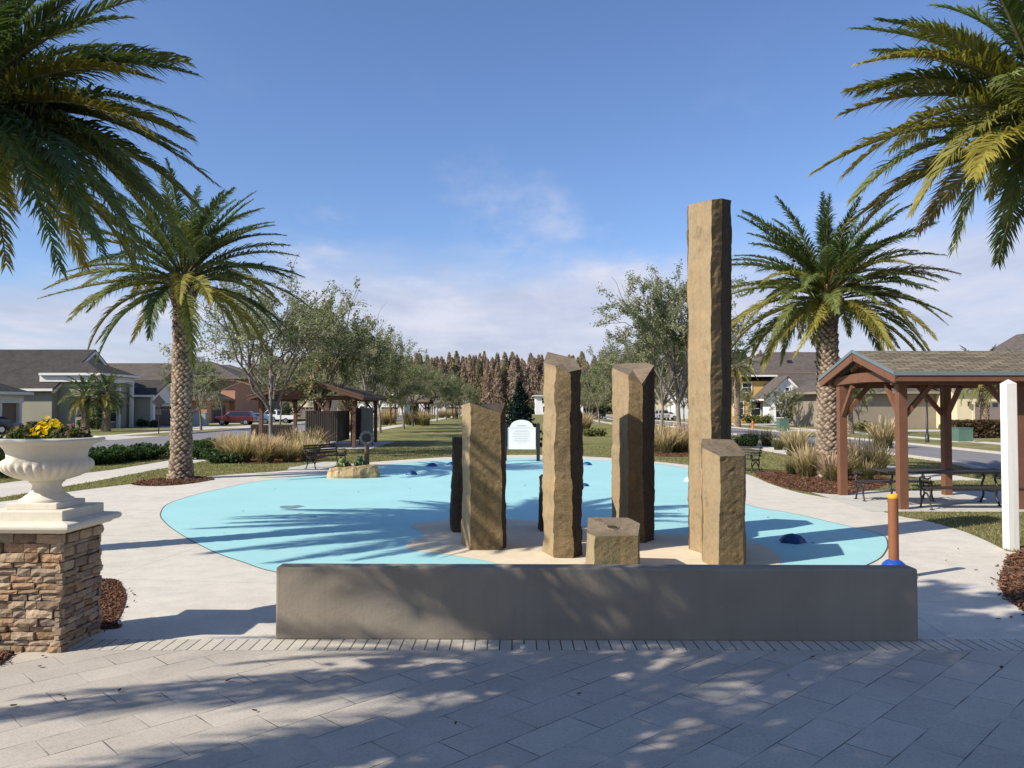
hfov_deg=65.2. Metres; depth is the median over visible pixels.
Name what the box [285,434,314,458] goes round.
grass clump
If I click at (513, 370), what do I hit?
cypress tree
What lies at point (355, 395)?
park pavilion
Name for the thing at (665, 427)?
grass clump
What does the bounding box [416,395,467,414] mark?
house
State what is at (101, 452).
juniper
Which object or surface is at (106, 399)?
date palm
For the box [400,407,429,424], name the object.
grass clump
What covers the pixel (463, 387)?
street tree
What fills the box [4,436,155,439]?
driveway
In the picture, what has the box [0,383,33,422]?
house
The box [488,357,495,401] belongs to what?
cypress tree
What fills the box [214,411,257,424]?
sport utility car
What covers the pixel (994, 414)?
garage door
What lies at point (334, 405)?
house
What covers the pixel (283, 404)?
street tree
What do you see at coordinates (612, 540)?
stone column
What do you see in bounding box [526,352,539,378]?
cypress tree
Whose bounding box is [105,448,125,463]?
juniper
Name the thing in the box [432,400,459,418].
park pavilion
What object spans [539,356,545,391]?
cypress tree
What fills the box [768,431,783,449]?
grass clump
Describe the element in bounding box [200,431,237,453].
grass clump
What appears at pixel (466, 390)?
street tree
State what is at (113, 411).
window
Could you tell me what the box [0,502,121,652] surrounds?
stone pier
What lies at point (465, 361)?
cypress tree
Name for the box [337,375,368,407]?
street tree
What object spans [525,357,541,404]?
cypress tree
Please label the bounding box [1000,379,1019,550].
square post
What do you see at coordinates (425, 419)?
grass clump
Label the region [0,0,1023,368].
sky
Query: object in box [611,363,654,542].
stone column
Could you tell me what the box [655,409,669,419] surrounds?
sport utility car
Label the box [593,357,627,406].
street tree
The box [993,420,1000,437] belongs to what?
hedge
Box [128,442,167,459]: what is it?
juniper
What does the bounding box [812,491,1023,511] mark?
pavilion slab surface
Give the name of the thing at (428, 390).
street tree
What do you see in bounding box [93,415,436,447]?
road
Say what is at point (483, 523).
stone column
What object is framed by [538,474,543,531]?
stone column
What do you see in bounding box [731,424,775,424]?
driveway
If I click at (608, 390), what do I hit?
street tree
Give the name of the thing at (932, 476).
sidewalk
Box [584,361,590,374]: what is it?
cypress tree
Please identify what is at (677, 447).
grass clump
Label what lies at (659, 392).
street tree
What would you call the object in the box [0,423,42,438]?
flower plant
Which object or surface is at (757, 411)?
window
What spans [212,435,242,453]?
grass clump
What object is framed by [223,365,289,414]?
house
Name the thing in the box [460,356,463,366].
cypress tree
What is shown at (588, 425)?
grass clump
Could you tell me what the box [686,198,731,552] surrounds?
stone column
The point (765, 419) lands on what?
shrub
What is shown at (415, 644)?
plaza border
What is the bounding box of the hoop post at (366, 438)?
[359,431,374,463]
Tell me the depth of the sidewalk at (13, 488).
25.30 m
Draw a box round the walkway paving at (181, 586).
[0,455,1023,638]
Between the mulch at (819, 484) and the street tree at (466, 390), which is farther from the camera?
the street tree at (466, 390)
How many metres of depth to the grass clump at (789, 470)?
25.88 m
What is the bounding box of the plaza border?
[67,639,1023,649]
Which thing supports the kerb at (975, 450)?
on the ground at (442, 433)
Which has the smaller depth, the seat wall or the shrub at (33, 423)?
the seat wall
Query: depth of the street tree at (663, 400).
55.52 m
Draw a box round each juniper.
[88,445,113,464]
[88,452,116,464]
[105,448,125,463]
[107,444,152,461]
[108,446,140,461]
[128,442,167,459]
[159,447,169,456]
[164,440,198,452]
[193,438,217,449]
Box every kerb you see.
[192,415,409,433]
[604,418,999,474]
[606,415,1000,453]
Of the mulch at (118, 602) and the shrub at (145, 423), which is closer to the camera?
the mulch at (118, 602)
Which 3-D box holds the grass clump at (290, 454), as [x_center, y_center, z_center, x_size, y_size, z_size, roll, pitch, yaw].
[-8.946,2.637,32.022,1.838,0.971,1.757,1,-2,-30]
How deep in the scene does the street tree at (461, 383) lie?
119.45 m
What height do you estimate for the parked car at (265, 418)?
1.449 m
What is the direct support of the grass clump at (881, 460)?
on the ground at (442, 433)
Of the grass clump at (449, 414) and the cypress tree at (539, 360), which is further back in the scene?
the cypress tree at (539, 360)
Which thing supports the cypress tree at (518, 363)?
on the ground at (442, 433)
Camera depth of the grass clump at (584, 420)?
70.27 m
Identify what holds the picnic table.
on the pavilion slab surface at (960, 501)
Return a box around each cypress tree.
[338,374,349,410]
[412,355,421,405]
[426,359,436,378]
[437,356,446,380]
[446,351,451,370]
[448,357,457,379]
[454,350,460,378]
[455,358,460,379]
[458,362,467,384]
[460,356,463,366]
[461,357,467,373]
[466,354,470,381]
[466,359,476,389]
[471,355,478,377]
[472,360,484,403]
[476,363,488,403]
[478,352,483,368]
[478,362,496,403]
[482,351,486,363]
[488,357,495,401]
[490,362,506,403]
[493,353,500,375]
[494,360,512,412]
[499,352,508,383]
[503,355,522,404]
[506,355,521,406]
[519,360,532,402]
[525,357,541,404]
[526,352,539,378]
[526,358,539,400]
[536,354,542,385]
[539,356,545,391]
[578,351,585,364]
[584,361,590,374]
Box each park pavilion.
[246,379,386,447]
[386,397,432,424]
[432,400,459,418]
[818,350,1023,508]
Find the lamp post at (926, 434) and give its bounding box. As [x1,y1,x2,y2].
[924,398,928,441]
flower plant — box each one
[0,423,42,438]
[29,416,62,438]
[44,422,92,438]
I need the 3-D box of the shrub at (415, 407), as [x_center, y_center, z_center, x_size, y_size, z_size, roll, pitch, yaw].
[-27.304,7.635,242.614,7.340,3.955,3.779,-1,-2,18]
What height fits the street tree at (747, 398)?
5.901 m
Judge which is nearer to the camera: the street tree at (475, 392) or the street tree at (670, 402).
the street tree at (670, 402)
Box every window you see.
[110,403,115,422]
[733,401,743,415]
[742,382,751,392]
[750,401,761,415]
[775,404,783,417]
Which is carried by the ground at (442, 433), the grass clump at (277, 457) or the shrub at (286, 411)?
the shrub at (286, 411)
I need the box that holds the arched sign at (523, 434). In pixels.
[505,420,539,460]
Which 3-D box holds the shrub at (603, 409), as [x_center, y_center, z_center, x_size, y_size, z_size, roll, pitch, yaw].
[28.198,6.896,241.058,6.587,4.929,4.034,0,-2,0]
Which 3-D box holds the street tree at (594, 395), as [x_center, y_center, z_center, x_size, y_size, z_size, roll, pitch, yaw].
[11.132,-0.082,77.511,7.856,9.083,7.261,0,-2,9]
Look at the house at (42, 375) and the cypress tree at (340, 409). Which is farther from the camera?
the cypress tree at (340, 409)
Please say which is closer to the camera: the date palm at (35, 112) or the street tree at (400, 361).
the date palm at (35, 112)
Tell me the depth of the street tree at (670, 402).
126.79 m
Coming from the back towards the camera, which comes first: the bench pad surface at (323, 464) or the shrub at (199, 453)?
the shrub at (199, 453)
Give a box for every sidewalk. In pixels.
[0,415,462,496]
[103,421,304,435]
[591,419,980,479]
[609,414,1000,444]
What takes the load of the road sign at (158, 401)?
on the ground at (442, 433)
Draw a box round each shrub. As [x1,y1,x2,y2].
[0,447,8,478]
[25,419,53,428]
[76,418,100,428]
[78,400,115,429]
[135,419,159,427]
[192,447,219,459]
[205,452,245,463]
[278,402,301,420]
[411,404,418,411]
[528,401,534,413]
[583,405,595,412]
[583,427,606,435]
[597,400,611,413]
[731,434,760,446]
[740,413,759,422]
[748,413,773,423]
[782,406,792,424]
[853,420,875,431]
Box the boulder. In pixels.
[327,464,380,478]
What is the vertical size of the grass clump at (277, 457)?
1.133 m
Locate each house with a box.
[0,350,171,428]
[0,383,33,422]
[107,361,265,422]
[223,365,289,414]
[290,391,337,417]
[358,385,412,414]
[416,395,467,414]
[532,392,582,414]
[655,381,667,411]
[666,390,687,418]
[731,351,840,423]
[785,334,1023,427]
[787,380,816,424]
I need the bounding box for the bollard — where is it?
[881,493,905,564]
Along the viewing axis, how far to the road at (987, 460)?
37.81 m
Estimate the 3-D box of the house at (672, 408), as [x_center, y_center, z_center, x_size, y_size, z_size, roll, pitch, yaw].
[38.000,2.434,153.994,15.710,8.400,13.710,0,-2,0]
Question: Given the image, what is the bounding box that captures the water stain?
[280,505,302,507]
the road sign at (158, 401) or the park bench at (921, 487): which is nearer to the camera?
the park bench at (921, 487)
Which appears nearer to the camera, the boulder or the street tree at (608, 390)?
the boulder
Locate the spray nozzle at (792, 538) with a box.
[779,533,806,543]
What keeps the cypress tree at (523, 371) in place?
on the ground at (442, 433)
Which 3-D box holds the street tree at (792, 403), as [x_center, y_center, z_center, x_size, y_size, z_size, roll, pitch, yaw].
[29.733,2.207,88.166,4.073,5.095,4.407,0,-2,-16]
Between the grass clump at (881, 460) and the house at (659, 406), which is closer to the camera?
the grass clump at (881, 460)
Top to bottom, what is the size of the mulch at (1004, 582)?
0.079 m
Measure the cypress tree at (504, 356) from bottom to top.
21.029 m
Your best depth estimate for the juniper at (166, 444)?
36.73 m
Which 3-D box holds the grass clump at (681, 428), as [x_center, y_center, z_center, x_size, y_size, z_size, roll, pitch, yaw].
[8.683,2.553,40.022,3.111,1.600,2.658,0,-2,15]
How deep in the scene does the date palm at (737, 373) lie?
87.72 m
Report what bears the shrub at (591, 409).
on the ground at (442, 433)
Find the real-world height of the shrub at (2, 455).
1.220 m
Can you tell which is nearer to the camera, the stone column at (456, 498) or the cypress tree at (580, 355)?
the stone column at (456, 498)
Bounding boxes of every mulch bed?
[227,453,325,463]
[654,451,688,456]
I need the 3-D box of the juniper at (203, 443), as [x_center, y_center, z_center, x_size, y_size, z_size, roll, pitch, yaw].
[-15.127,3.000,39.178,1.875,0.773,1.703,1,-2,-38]
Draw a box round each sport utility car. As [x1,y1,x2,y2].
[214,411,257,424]
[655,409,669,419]
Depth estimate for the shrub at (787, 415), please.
97.99 m
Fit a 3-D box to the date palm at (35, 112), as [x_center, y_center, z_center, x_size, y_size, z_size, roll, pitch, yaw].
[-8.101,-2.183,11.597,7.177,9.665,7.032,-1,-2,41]
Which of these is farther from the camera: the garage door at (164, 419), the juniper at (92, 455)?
the garage door at (164, 419)
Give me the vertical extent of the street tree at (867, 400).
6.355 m
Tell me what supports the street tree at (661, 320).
on the ground at (442, 433)
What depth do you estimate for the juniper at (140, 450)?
32.48 m
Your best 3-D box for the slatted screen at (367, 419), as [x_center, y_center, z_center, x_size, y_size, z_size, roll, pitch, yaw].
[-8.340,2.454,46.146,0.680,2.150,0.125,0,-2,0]
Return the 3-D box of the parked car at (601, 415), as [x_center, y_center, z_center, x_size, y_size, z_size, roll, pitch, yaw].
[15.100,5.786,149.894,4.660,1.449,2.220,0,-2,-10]
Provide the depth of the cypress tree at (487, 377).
256.44 m
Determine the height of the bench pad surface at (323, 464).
0.001 m
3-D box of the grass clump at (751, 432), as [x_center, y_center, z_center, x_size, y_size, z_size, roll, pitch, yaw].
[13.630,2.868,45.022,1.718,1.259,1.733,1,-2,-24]
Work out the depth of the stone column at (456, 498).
13.96 m
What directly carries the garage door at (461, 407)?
in the house at (438, 409)
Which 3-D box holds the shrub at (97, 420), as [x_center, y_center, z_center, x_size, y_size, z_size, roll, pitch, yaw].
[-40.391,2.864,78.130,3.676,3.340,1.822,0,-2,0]
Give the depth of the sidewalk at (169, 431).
69.02 m
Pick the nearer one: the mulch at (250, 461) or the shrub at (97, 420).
the mulch at (250, 461)
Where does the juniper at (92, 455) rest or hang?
on the ground at (442, 433)
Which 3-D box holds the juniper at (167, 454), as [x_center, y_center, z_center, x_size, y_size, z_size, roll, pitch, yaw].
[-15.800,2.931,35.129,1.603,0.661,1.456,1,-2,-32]
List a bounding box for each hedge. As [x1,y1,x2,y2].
[952,419,996,437]
[971,419,1000,437]
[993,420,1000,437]
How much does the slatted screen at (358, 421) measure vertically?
2.150 m
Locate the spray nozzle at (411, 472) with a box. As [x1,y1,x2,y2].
[405,470,417,474]
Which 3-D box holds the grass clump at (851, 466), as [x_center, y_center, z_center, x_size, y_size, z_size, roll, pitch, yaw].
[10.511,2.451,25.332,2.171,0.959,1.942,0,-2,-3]
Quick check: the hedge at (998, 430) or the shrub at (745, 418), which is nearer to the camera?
the hedge at (998, 430)
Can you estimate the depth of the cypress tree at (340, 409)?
254.09 m
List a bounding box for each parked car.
[0,416,24,433]
[240,413,274,423]
[584,411,605,418]
[656,411,675,419]
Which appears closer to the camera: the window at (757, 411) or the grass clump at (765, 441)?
the grass clump at (765, 441)
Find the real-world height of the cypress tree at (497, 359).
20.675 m
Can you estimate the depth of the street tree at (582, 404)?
130.03 m
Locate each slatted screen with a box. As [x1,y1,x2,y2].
[251,425,292,438]
[305,411,349,447]
[351,408,361,444]
[362,408,372,444]
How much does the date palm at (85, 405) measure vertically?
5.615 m
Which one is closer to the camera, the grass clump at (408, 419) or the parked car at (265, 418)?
the grass clump at (408, 419)
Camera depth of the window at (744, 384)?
110.99 m
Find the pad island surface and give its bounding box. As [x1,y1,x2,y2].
[406,519,781,564]
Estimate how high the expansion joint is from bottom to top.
0.001 m
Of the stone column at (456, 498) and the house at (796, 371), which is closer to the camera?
the stone column at (456, 498)
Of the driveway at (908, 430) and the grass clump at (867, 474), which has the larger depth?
the driveway at (908, 430)
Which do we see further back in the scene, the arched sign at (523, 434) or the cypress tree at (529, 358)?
the cypress tree at (529, 358)
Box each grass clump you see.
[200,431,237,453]
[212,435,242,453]
[218,431,261,461]
[236,429,261,443]
[240,433,277,458]
[249,433,287,462]
[259,434,295,458]
[268,438,308,461]
[276,425,311,449]
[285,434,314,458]
[293,426,333,451]
[293,435,324,460]
[373,407,395,424]
[386,409,399,423]
[397,408,417,424]
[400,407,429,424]
[413,409,438,425]
[436,408,446,417]
[443,409,453,417]
[582,410,596,428]
[582,410,598,428]
[654,425,672,451]
[654,428,682,452]
[655,420,676,434]
[663,426,687,452]
[665,421,688,450]
[743,427,760,445]
[757,426,780,445]
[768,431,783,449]
[775,442,825,476]
[777,425,815,455]
[781,456,796,474]
[811,450,857,481]
[847,435,882,470]
[847,449,861,476]
[848,415,894,447]
[848,439,894,475]
[849,458,878,479]
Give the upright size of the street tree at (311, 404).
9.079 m
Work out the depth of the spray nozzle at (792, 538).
12.87 m
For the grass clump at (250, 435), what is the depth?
37.02 m
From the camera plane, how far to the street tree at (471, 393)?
166.49 m
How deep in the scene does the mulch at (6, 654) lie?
6.99 m
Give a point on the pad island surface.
(525, 540)
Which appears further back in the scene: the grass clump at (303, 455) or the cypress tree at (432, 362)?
the cypress tree at (432, 362)
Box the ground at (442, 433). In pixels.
[0,413,1023,551]
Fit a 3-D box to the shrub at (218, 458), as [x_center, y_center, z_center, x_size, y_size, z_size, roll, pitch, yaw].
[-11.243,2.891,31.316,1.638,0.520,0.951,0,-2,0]
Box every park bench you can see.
[303,443,346,469]
[739,446,762,472]
[854,471,935,501]
[918,476,1023,509]
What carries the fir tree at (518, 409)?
on the ground at (442, 433)
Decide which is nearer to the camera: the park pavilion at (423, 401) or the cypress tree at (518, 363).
the park pavilion at (423, 401)
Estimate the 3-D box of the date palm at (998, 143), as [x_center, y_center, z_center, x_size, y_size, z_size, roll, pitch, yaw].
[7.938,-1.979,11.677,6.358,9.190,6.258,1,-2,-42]
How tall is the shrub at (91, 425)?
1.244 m
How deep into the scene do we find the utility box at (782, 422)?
70.53 m
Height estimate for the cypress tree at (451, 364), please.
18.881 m
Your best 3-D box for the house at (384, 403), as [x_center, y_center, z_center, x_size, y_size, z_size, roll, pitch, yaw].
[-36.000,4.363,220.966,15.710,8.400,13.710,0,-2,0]
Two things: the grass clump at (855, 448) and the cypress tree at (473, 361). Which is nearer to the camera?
the grass clump at (855, 448)
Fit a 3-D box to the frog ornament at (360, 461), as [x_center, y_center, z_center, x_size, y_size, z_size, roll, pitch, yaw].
[-4.733,2.400,24.916,0.405,0.353,0.346,0,-2,0]
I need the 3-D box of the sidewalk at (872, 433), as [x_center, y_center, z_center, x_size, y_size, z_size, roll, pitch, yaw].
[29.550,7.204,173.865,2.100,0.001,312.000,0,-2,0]
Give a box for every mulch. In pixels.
[0,649,14,663]
[99,578,127,628]
[102,579,135,631]
[130,476,214,485]
[241,453,327,462]
[654,451,688,456]
[755,469,890,493]
[761,470,882,489]
[990,547,1023,615]
[997,547,1023,610]
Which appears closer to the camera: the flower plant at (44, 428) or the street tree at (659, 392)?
the flower plant at (44, 428)
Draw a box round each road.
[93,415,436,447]
[603,416,1000,468]
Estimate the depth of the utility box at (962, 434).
50.03 m
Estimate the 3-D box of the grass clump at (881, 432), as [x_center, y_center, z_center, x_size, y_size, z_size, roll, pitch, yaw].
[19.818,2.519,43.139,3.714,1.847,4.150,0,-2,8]
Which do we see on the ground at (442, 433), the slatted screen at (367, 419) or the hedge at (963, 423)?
the hedge at (963, 423)
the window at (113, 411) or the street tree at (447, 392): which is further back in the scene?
the street tree at (447, 392)
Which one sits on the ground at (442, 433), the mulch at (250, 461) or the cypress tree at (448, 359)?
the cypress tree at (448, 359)
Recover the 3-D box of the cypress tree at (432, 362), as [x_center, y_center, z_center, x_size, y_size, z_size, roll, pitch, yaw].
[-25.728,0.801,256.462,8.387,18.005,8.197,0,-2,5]
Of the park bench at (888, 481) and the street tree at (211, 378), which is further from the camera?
the street tree at (211, 378)
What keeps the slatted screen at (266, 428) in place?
on the ground at (442, 433)
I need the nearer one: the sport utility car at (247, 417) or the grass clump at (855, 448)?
the grass clump at (855, 448)
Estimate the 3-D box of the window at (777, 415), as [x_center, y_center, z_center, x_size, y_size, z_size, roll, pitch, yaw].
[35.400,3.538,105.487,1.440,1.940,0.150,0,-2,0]
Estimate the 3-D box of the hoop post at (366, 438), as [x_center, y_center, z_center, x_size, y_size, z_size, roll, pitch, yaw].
[-5.151,2.334,28.382,0.549,1.368,0.198,0,-2,0]
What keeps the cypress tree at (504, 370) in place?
on the ground at (442, 433)
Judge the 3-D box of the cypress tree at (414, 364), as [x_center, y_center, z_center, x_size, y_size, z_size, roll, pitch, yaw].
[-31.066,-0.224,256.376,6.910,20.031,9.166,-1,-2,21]
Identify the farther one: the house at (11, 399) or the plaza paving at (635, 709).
the house at (11, 399)
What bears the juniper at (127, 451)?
on the ground at (442, 433)
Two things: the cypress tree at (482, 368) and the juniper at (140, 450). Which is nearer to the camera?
the juniper at (140, 450)
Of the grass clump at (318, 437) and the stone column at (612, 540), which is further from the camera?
the grass clump at (318, 437)
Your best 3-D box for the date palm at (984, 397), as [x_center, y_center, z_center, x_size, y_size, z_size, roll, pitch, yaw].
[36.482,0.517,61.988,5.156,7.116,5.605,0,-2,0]
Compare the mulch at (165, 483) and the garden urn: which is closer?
the garden urn
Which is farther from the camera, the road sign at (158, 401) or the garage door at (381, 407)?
the garage door at (381, 407)
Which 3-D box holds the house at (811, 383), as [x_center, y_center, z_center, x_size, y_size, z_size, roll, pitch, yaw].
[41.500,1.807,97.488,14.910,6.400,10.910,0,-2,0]
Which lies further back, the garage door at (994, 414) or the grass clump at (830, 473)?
the garage door at (994, 414)
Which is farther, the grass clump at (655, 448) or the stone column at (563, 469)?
the grass clump at (655, 448)
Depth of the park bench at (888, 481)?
18.71 m
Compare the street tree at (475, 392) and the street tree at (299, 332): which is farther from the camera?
the street tree at (475, 392)
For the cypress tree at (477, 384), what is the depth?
258.08 m
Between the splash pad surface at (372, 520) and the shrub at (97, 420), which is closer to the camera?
the splash pad surface at (372, 520)
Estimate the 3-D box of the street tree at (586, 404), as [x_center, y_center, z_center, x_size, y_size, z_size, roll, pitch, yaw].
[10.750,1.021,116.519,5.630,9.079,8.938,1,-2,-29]
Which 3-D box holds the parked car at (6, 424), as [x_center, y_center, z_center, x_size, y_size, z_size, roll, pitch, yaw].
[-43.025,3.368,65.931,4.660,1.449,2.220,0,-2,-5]
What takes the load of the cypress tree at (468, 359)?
on the ground at (442, 433)
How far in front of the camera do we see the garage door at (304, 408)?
157.90 m
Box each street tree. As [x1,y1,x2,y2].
[154,250,370,437]
[156,352,229,429]
[249,276,397,410]
[255,359,308,424]
[301,369,348,408]
[327,329,418,432]
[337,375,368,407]
[340,305,423,407]
[372,339,432,428]
[382,348,446,425]
[416,362,462,411]
[416,365,464,421]
[424,370,473,419]
[439,374,468,418]
[455,385,479,417]
[457,382,480,403]
[580,357,611,423]
[580,369,596,407]
[581,367,599,416]
[585,339,667,407]
[589,336,685,403]
[590,259,777,430]
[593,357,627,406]
[596,294,737,427]
[654,380,664,407]
[662,373,687,420]
[732,386,759,414]
[760,381,803,417]
[853,388,891,421]
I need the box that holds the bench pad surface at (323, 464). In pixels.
[287,462,336,469]
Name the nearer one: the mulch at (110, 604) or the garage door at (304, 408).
the mulch at (110, 604)
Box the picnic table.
[870,468,1001,505]
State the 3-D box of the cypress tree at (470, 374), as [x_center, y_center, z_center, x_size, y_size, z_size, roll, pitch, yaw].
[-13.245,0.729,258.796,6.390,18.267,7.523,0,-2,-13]
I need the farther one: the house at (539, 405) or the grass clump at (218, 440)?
the house at (539, 405)
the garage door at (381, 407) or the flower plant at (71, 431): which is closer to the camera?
the flower plant at (71, 431)
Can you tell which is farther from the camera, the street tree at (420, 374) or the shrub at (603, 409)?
the shrub at (603, 409)
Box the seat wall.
[276,563,917,640]
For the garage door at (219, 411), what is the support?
in the house at (234, 398)
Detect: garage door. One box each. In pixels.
[155,406,171,425]
[213,406,224,422]
[297,407,313,417]
[381,407,397,412]
[446,407,461,414]
[975,402,999,419]
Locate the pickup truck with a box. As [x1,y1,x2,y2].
[257,410,297,422]
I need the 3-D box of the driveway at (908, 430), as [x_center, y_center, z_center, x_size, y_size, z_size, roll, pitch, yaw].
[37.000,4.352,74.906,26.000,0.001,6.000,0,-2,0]
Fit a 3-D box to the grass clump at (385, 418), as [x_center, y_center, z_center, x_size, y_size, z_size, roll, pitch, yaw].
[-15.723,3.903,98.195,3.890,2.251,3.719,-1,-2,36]
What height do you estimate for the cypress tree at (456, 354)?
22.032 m
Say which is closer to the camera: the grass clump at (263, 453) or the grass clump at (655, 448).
the grass clump at (263, 453)
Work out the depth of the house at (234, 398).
115.45 m
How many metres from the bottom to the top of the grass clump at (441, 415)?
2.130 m
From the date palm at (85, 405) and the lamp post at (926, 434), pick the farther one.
the date palm at (85, 405)
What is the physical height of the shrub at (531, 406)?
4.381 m
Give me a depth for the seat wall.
7.53 m
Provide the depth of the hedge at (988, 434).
56.51 m
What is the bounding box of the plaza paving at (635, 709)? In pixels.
[0,650,1023,767]
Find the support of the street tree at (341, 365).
on the ground at (442, 433)
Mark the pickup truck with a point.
(285, 418)
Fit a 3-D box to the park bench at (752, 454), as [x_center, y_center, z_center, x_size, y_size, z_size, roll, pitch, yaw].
[7.797,2.564,27.458,0.603,0.873,1.500,1,-2,-35]
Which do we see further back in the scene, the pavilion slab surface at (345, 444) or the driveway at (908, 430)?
the driveway at (908, 430)
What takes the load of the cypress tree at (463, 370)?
on the ground at (442, 433)
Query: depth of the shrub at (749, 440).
43.17 m
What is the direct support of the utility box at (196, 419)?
on the ground at (442, 433)
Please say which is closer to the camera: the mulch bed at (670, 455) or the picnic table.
the picnic table
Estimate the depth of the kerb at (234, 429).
73.31 m
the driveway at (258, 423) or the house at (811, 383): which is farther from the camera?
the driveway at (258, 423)
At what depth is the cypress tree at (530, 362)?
258.62 m
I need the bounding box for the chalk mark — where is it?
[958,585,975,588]
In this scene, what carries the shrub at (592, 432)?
on the ground at (442, 433)
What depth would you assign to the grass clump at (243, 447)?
31.80 m
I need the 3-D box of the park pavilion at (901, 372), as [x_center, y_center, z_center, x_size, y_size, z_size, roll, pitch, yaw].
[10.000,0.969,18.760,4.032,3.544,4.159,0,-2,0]
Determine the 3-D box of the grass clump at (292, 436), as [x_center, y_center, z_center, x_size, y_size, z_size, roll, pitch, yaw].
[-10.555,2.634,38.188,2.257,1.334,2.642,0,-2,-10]
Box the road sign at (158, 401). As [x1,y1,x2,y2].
[152,395,164,433]
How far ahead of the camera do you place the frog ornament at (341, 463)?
24.81 m
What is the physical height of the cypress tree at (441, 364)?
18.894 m
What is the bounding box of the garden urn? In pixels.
[0,436,105,509]
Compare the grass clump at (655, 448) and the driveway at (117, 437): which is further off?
the driveway at (117, 437)
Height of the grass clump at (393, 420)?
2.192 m
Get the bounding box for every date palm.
[0,0,225,280]
[37,157,311,478]
[56,370,113,430]
[80,368,136,431]
[731,191,961,476]
[731,347,760,426]
[806,0,1023,269]
[814,382,878,433]
[960,344,999,419]
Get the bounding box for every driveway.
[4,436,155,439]
[139,426,250,427]
[212,423,303,423]
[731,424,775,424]
[775,430,939,430]
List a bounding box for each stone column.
[450,437,462,532]
[461,403,506,549]
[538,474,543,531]
[542,352,583,557]
[585,517,639,563]
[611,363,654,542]
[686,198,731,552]
[701,438,745,564]
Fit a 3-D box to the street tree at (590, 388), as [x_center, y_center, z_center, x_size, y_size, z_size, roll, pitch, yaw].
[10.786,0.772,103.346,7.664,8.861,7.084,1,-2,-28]
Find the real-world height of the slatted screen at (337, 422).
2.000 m
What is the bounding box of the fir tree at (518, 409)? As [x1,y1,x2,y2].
[505,380,542,446]
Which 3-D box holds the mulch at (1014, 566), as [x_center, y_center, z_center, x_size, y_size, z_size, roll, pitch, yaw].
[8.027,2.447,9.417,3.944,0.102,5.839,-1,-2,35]
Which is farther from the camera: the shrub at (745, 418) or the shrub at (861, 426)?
the shrub at (745, 418)
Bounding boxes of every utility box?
[192,413,208,425]
[776,418,789,431]
[952,427,974,441]
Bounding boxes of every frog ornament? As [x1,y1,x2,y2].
[336,458,346,466]
[354,456,366,465]
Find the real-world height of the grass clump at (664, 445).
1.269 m
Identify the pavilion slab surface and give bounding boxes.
[321,441,395,448]
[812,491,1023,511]
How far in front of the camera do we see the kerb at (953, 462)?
33.09 m
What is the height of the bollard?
1.089 m
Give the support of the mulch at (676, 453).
on the mulch bed at (670, 455)
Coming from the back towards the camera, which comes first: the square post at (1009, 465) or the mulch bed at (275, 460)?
the mulch bed at (275, 460)
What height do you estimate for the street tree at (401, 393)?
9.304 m
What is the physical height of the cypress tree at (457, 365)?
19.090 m
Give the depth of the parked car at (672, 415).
137.00 m
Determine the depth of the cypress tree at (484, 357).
273.13 m
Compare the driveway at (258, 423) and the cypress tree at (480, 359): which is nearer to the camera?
the driveway at (258, 423)
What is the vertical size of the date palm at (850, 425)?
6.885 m
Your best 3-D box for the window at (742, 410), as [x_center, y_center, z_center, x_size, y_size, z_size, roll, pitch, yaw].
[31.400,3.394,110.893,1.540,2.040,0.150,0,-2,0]
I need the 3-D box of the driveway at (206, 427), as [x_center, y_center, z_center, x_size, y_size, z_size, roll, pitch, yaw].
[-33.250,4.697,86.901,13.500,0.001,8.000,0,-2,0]
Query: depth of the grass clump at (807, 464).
25.07 m
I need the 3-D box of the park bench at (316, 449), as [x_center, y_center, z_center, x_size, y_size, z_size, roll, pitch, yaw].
[-6.735,2.606,28.930,0.603,0.873,1.700,-1,-2,28]
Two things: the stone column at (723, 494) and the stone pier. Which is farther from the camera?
the stone column at (723, 494)
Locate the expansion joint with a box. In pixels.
[160,459,887,571]
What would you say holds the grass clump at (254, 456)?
on the mulch bed at (275, 460)
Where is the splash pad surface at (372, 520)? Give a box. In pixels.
[161,458,886,571]
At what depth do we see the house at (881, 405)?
83.95 m
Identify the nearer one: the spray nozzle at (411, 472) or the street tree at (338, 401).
the spray nozzle at (411, 472)
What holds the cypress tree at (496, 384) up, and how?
on the ground at (442, 433)
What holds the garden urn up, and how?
on the stone pier

